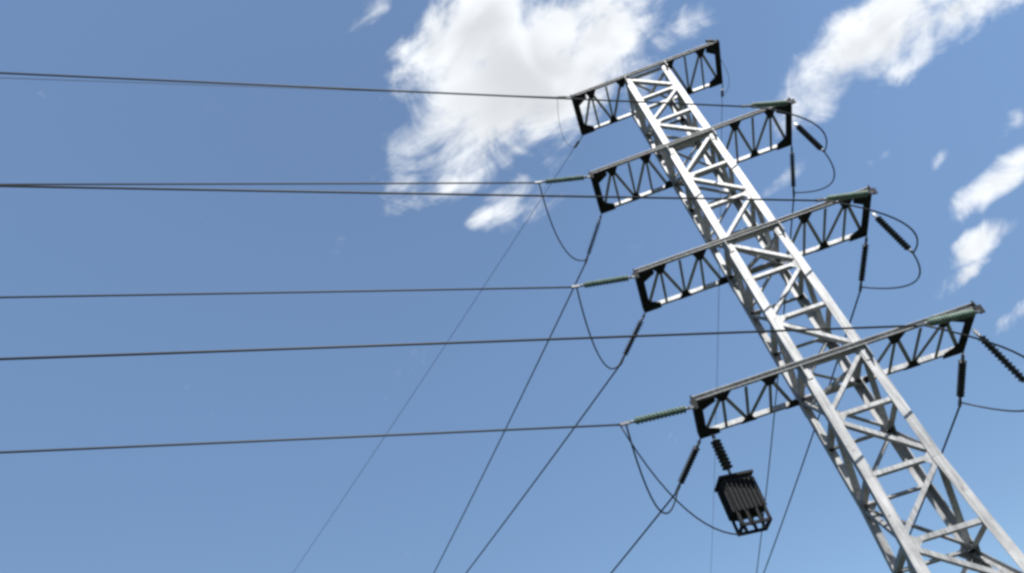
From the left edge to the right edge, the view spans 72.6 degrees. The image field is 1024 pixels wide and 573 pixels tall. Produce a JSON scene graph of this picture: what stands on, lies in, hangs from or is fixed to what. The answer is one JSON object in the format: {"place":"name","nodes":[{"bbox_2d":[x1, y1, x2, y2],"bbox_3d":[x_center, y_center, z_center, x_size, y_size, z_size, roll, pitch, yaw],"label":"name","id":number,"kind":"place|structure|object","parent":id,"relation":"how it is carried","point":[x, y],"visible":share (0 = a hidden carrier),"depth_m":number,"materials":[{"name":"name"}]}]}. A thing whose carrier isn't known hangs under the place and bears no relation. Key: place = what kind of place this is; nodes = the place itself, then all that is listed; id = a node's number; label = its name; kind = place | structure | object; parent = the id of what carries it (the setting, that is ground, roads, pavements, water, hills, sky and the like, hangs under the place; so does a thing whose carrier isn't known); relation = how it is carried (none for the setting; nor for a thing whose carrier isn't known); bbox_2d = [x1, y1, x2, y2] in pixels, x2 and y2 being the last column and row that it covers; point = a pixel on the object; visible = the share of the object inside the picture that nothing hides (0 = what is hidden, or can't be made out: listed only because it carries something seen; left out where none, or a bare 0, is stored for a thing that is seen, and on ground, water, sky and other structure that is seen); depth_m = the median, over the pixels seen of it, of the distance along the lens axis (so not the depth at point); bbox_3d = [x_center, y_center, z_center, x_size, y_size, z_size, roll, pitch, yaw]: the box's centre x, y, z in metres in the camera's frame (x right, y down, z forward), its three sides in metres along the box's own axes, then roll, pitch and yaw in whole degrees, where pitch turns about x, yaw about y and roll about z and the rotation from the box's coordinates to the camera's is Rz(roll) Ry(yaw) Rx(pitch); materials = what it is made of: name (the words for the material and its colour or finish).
{"place":"outdoors","nodes":[
{"label":"outdoors","id":0,"kind":"place"},
{"bbox_2d":[0,0,1023,572],"label":"sky","id":1,"kind":"structure","parent":0,"point":[919,103],"materials":[{"name":"blue"}]},
{"bbox_3d":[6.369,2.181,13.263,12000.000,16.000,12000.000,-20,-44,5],"label":"ground","id":2,"kind":"structure","parent":0,"visible":0},
{"bbox_2d":[570,39,1023,572],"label":"lattice pylon","id":3,"kind":"object","parent":2,"relation":"on","point":[664,150],"visible":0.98,"depth_m":14.39,"materials":[{"name":"metal"}]},
{"bbox_2d":[534,39,1023,536],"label":"insulators","id":4,"kind":"object","parent":3,"relation":"attached to","point":[740,495],"visible":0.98,"depth_m":13.46,"materials":[{"name":"paint"}]},
{"bbox_2d":[0,45,1023,572],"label":"power lines","id":5,"kind":"object","parent":4,"relation":"hanging from","point":[542,195],"visible":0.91,"depth_m":14.15,"materials":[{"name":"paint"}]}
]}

